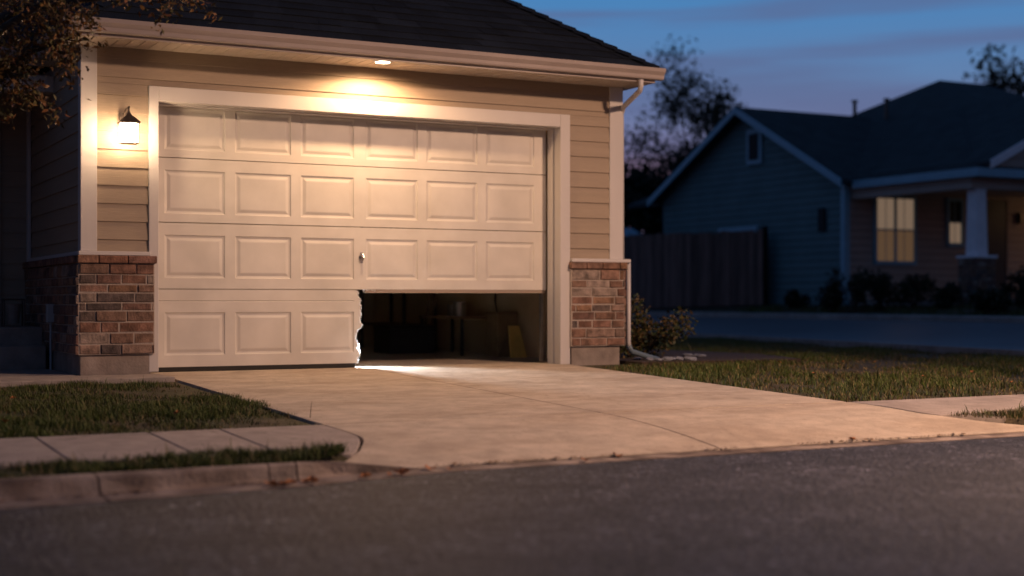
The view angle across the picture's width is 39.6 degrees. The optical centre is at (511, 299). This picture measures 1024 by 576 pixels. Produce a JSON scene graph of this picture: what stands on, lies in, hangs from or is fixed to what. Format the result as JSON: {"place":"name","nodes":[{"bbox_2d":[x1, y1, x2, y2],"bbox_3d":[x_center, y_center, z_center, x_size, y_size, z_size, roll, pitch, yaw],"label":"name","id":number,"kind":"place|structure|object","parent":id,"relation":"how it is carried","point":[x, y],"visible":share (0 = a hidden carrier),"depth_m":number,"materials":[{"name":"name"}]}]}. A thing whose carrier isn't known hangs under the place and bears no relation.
{"place":"outdoors","nodes":[
{"label":"outdoors","id":0,"kind":"place"},
{"bbox_2d":[0,369,174,386],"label":"entry path","id":1,"kind":"structure","parent":0,"point":[26,377],"depth_m":11.20,"materials":[{"name":"concrete"}]},
{"bbox_2d":[151,345,570,373],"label":"garage floor","id":2,"kind":"structure","parent":0,"point":[368,358],"depth_m":14.15,"materials":[{"name":"concrete"}]},
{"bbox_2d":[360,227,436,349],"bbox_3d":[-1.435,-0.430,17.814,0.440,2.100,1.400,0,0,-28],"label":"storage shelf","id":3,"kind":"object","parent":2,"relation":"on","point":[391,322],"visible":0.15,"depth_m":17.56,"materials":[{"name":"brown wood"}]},
{"bbox_2d":[419,315,486,355],"bbox_3d":[-0.623,0.402,16.180,0.440,0.430,1.150,0,0,-28],"label":"metal table frame","id":4,"kind":"object","parent":2,"relation":"on","point":[452,318],"visible":0.61,"depth_m":15.85,"materials":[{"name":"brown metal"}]},
{"bbox_2d":[453,298,465,315],"bbox_3d":[-0.589,0.081,15.944,0.155,0.205,0.147,0,0,-28],"label":"paint can","id":5,"kind":"object","parent":4,"relation":"on","point":[459,308],"visible":1,"depth_m":15.88,"materials":[{"name":"metal"}]},
{"bbox_2d":[486,312,517,355],"bbox_3d":[-0.111,0.377,15.550,0.252,0.480,0.272,0,0,-28],"label":"cardboard box","id":6,"kind":"object","parent":2,"relation":"on","point":[498,323],"visible":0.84,"depth_m":15.44,"materials":[{"name":"brown cardboard"}]},
{"bbox_2d":[496,326,526,357],"bbox_3d":[0.010,0.450,15.225,0.280,0.340,0.280,0,0,-40],"label":"yellow floor sign","id":7,"kind":"object","parent":2,"relation":"on","point":[512,345],"visible":0.89,"depth_m":15.18,"materials":[{"name":"plastic"}]},
{"bbox_2d":[0,436,1023,575],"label":"road","id":8,"kind":"structure","parent":0,"point":[948,508],"depth_m":5.40,"materials":[{"name":"grey asphalt"}]},
{"bbox_2d":[0,394,1023,469],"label":"sidewalk","id":9,"kind":"structure","parent":0,"point":[97,446],"depth_m":7.58,"materials":[{"name":"concrete"}]},
{"bbox_2d":[0,305,1023,477],"bbox_3d":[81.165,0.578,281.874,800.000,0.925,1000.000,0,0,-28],"label":"lawn ground","id":10,"kind":"structure","parent":0,"point":[342,458],"depth_m":11.38,"materials":[{"name":"green plant"}]},
{"bbox_2d":[0,0,222,129],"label":"autumn tree","id":11,"kind":"object","parent":10,"relation":"on","point":[13,16],"visible":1,"depth_m":9.02,"materials":[{"name":"brown plant"}]},
{"bbox_2d":[0,375,322,438],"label":"grass","id":12,"kind":"structure","parent":10,"relation":"on","point":[216,406],"depth_m":8.94,"materials":[{"name":"green plant"}]},
{"bbox_2d":[0,434,347,477],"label":"grass","id":13,"kind":"structure","parent":10,"relation":"on","point":[229,456],"depth_m":6.72,"materials":[{"name":"green plant"}]},
{"bbox_2d":[0,0,665,375],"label":"garage house","id":14,"kind":"structure","parent":10,"relation":"on","point":[270,184],"depth_m":12.70,"materials":[{"name":"paint"}]},
{"bbox_2d":[1,299,24,326],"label":"porch planter","id":15,"kind":"object","parent":14,"relation":"on","point":[13,312],"visible":1,"depth_m":13.11,"materials":[{"name":"concrete"}]},
{"bbox_2d":[117,106,140,144],"bbox_3d":[-3.127,-1.412,11.553,0.160,0.308,0.284,0,0,-28],"label":"wall lamp","id":16,"kind":"object","parent":14,"relation":"attached to","point":[128,122],"visible":1,"depth_m":11.46,"materials":[{"name":"white glass"}]},
{"bbox_2d":[159,106,545,371],"bbox_3d":[-1.355,-0.567,12.906,3.794,2.366,0.115,0,0,-28],"label":"garage door","id":17,"kind":"structure","parent":14,"relation":"in","point":[201,329],"depth_m":12.71,"materials":[{"name":"metal"}]},
{"bbox_2d":[373,60,391,63],"bbox_3d":[-1.124,-2.065,12.359,0.170,0.010,0.170,0,0,-28],"label":"recessed light","id":18,"kind":"object","parent":14,"relation":"attached to","point":[380,61],"visible":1,"depth_m":12.34,"materials":[{"name":"glass"}]},
{"bbox_2d":[494,230,497,311],"bbox_3d":[-0.175,-0.358,15.923,0.023,1.046,0.099,0,0,-21],"label":"hanging cord","id":19,"kind":"object","parent":14,"relation":"hanging from","point":[495,299],"visible":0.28,"depth_m":15.94,"materials":[{"name":"black plastic"}]},
{"bbox_2d":[0,432,1023,509],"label":"kerb","id":20,"kind":"structure","parent":10,"relation":"on","point":[61,490],"depth_m":6.51,"materials":[{"name":"concrete"}]},
{"bbox_2d":[285,479,298,482],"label":"fallen leaf","id":21,"kind":"object","parent":20,"relation":"on","point":[291,481],"visible":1,"depth_m":6.56,"materials":[{"name":"brown plant"}]},
{"bbox_2d":[302,476,318,481],"bbox_3d":[-0.941,0.838,6.617,0.083,0.022,0.072,5,12,12],"label":"fallen leaf","id":22,"kind":"object","parent":20,"relation":"on","point":[312,478],"visible":1,"depth_m":6.63,"materials":[{"name":"brown plant"}]},
{"bbox_2d":[358,472,371,476],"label":"fallen leaf","id":23,"kind":"object","parent":20,"relation":"on","point":[365,474],"visible":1,"depth_m":6.80,"materials":[{"name":"brown plant"}]},
{"bbox_2d":[393,468,406,473],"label":"fallen leaf","id":24,"kind":"object","parent":20,"relation":"on","point":[403,471],"visible":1,"depth_m":6.93,"materials":[{"name":"brown plant"}]},
{"bbox_2d":[0,433,965,501],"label":"gutter debris","id":25,"kind":"object","parent":20,"relation":"on","point":[136,491],"visible":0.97,"depth_m":7.36,"materials":[{"name":"brown plant"}]},
{"bbox_2d":[624,228,641,235],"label":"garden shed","id":26,"kind":"structure","parent":10,"relation":"on","point":[629,231],"depth_m":41.28,"materials":[{"name":"blue"}]},
{"bbox_2d":[624,157,641,232],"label":"bare tree","id":27,"kind":"object","parent":10,"relation":"on","point":[632,219],"visible":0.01,"depth_m":43.31,"materials":[{"name":"brown plant"}]},
{"bbox_2d":[624,151,683,234],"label":"evergreen shrub","id":28,"kind":"object","parent":10,"relation":"on","point":[641,187],"visible":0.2,"depth_m":43.57,"materials":[{"name":"green plant"}]},
{"bbox_2d":[624,34,750,221],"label":"bare tree","id":29,"kind":"object","parent":10,"relation":"on","point":[713,121],"visible":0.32,"depth_m":45.55,"materials":[{"name":"brown plant"}]},
{"bbox_2d":[624,226,767,308],"bbox_3d":[4.080,-0.724,36.347,0.156,2.062,6.143,0,0,-41],"label":"wood fence","id":30,"kind":"object","parent":10,"relation":"on","point":[725,268],"visible":0.62,"depth_m":35.53,"materials":[{"name":"wood"}]},
{"bbox_2d":[619,349,800,365],"bbox_3d":[1.408,0.670,16.173,2.650,0.160,4.350,0,0,-28],"label":"planting bed","id":31,"kind":"object","parent":10,"relation":"on","point":[719,356],"visible":0.23,"depth_m":14.87,"materials":[{"name":"brown soil"}]},
{"bbox_2d":[619,293,698,357],"bbox_3d":[1.399,0.298,14.953,1.148,0.821,0.850,0,0,7],"label":"garden bush","id":32,"kind":"object","parent":31,"relation":"on","point":[642,338],"visible":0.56,"depth_m":14.90,"materials":[{"name":"green plant"}]},
{"bbox_2d":[662,357,675,360],"bbox_3d":[1.554,0.594,14.103,0.138,0.055,0.183,0,0,-33],"label":"edging stone","id":33,"kind":"object","parent":31,"relation":"on","point":[669,358],"visible":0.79,"depth_m":14.04,"materials":[{"name":"grey stone"}]},
{"bbox_2d":[674,356,683,359],"bbox_3d":[1.656,0.591,14.205,0.112,0.047,0.159,0,0,-14],"label":"edging stone","id":34,"kind":"object","parent":31,"relation":"on","point":[679,358],"visible":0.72,"depth_m":14.15,"materials":[{"name":"grey stone"}]},
{"bbox_2d":[684,356,696,359],"bbox_3d":[1.777,0.596,14.199,0.119,0.052,0.157,0,0,-35],"label":"edging stone","id":35,"kind":"object","parent":31,"relation":"on","point":[689,358],"visible":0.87,"depth_m":14.15,"materials":[{"name":"grey stone"}]},
{"bbox_2d":[782,288,811,309],"bbox_3d":[6.509,0.002,32.503,0.720,0.534,0.547,0,0,-28],"label":"porch shrub","id":36,"kind":"object","parent":10,"relation":"on","point":[792,298],"visible":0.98,"depth_m":32.42,"materials":[{"name":"green plant"}]},
{"bbox_2d":[625,311,1023,322],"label":"side kerb","id":37,"kind":"structure","parent":10,"relation":"on","point":[969,318],"depth_m":28.30,"materials":[{"name":"concrete"}]},
{"bbox_2d":[627,80,1023,305],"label":"neighbour house","id":38,"kind":"structure","parent":10,"relation":"on","point":[929,178],"depth_m":33.34,"materials":[{"name":"blue wood"}]},
{"bbox_2d":[718,226,758,231],"bbox_3d":[5.631,-1.140,35.417,0.078,1.320,1.600,0,0,-28],"label":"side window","id":39,"kind":"structure","parent":38,"relation":"in","point":[747,228],"depth_m":35.27,"materials":[{"name":"blue glass"}]},
{"bbox_2d":[874,196,916,264],"bbox_3d":[8.801,-1.584,32.608,1.260,1.591,0.080,0,0,-28],"label":"window","id":40,"kind":"structure","parent":38,"relation":"in","point":[895,217],"depth_m":32.61,"materials":[{"name":"beige glass"}]},
{"bbox_2d":[946,198,964,246],"bbox_3d":[10.439,-1.809,33.468,0.520,1.141,0.080,0,0,-28],"label":"window","id":41,"kind":"structure","parent":38,"relation":"in","point":[954,206],"depth_m":33.49,"materials":[{"name":"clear glass"}]},
{"bbox_2d":[986,201,1006,298],"bbox_3d":[11.554,-1.185,34.065,0.750,2.350,0.060,0,0,-28],"label":"front door","id":42,"kind":"structure","parent":38,"relation":"in","point":[996,210],"depth_m":34.09,"materials":[{"name":"grey paint"}]},
{"bbox_2d":[815,280,846,312],"bbox_3d":[6.878,-0.046,30.515,0.727,0.758,0.671,0,0,35],"label":"porch shrub","id":43,"kind":"object","parent":10,"relation":"on","point":[829,307],"visible":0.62,"depth_m":30.49,"materials":[{"name":"green plant"}]},
{"bbox_2d":[649,331,1023,355],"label":"side kerb","id":44,"kind":"structure","parent":10,"relation":"on","point":[915,347],"depth_m":21.17,"materials":[{"name":"concrete"}]},
{"bbox_2d":[823,266,875,312],"bbox_3d":[7.127,-0.202,30.059,1.072,1.035,1.301,0,0,23],"label":"porch shrub","id":45,"kind":"object","parent":10,"relation":"on","point":[857,290],"visible":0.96,"depth_m":29.99,"materials":[{"name":"green plant"}]},
{"bbox_2d":[863,268,899,309],"bbox_3d":[7.806,-0.214,29.940,0.815,0.914,0.864,0,0,-28],"label":"porch shrub","id":46,"kind":"object","parent":10,"relation":"on","point":[879,285],"visible":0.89,"depth_m":29.91,"materials":[{"name":"green plant"}]},
{"bbox_2d":[886,272,937,307],"bbox_3d":[8.317,-0.174,29.421,0.970,0.789,1.138,0,0,29],"label":"porch shrub","id":47,"kind":"object","parent":10,"relation":"on","point":[926,285],"visible":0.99,"depth_m":29.24,"materials":[{"name":"green plant"}]},
{"bbox_2d":[931,280,962,308],"bbox_3d":[8.733,-0.080,28.517,0.619,0.618,0.630,0,0,22],"label":"porch shrub","id":48,"kind":"object","parent":10,"relation":"on","point":[949,296],"visible":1,"depth_m":28.37,"materials":[{"name":"green plant"}]},
{"bbox_2d":[948,400,1023,418],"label":"grass","id":49,"kind":"structure","parent":10,"relation":"on","point":[1006,414],"depth_m":9.52,"materials":[{"name":"green plant"}]},
{"bbox_2d":[962,43,1023,94],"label":"leafy tree","id":50,"kind":"object","parent":10,"relation":"on","point":[1017,84],"visible":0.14,"depth_m":57.96,"materials":[{"name":"green plant"}]},
{"bbox_2d":[1000,265,1023,308],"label":"porch shrub","id":51,"kind":"object","parent":10,"relation":"on","point":[1018,279],"visible":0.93,"depth_m":27.09,"materials":[{"name":"green plant"}]},
{"bbox_2d":[161,364,1023,467],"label":"driveway","id":52,"kind":"structure","parent":0,"point":[427,416],"depth_m":9.22,"materials":[{"name":"concrete"}]},
{"bbox_2d":[513,0,1023,231],"label":"sky","id":53,"kind":"structure","parent":0,"point":[809,56],"materials":[{"name":"blue"}]},
{"bbox_2d":[592,336,1023,401],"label":"grass","id":54,"kind":"structure","parent":0,"point":[986,367],"depth_m":13.25,"materials":[{"name":"green plant"}]},
{"bbox_2d":[632,316,1023,349],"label":"side road","id":55,"kind":"structure","parent":0,"point":[997,335],"depth_m":25.97,"materials":[{"name":"grey asphalt"}]},
{"bbox_2d":[716,302,1023,315],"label":"grass","id":56,"kind":"structure","parent":0,"point":[771,310],"depth_m":29.64,"materials":[{"name":"green plant"}]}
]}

